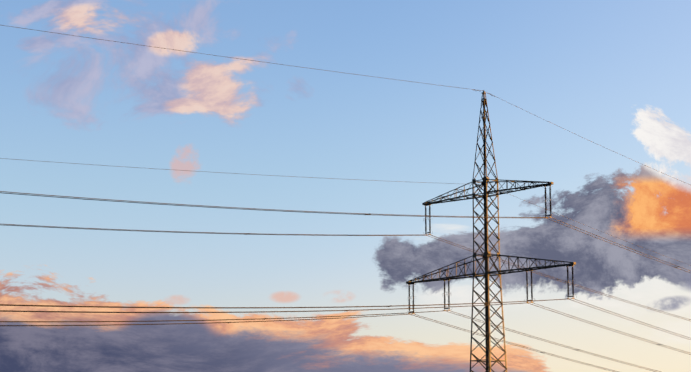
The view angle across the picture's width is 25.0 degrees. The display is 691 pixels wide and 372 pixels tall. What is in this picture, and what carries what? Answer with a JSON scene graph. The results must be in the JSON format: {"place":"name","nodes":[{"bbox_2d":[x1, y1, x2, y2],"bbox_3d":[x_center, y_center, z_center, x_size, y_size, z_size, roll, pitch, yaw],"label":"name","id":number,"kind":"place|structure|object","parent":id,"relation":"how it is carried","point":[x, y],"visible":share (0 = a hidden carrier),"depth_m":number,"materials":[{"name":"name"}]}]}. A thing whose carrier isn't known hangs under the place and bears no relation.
{"place":"outdoors","nodes":[
{"label":"outdoors","id":0,"kind":"place"},
{"bbox_2d":[0,0,690,371],"label":"sky","id":1,"kind":"structure","parent":0,"point":[615,75],"materials":[{"name":"blue"}]},
{"bbox_3d":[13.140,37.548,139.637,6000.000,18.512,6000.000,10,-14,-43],"label":"meadow ground","id":2,"kind":"structure","parent":0,"visible":0},
{"bbox_2d":[406,91,575,371],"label":"transmission tower","id":3,"kind":"structure","parent":2,"relation":"on","point":[486,255],"depth_m":145.20,"materials":[{"name":"metal"}]},
{"bbox_2d":[0,25,690,371],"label":"power lines","id":4,"kind":"object","parent":3,"relation":"attached to","point":[557,279],"visible":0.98,"depth_m":128.44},
{"bbox_2d":[406,185,576,314],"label":"insulators","id":5,"kind":"object","parent":3,"relation":"attached to","point":[550,215],"visible":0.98,"depth_m":141.25,"materials":[{"name":"grey ceramic"}]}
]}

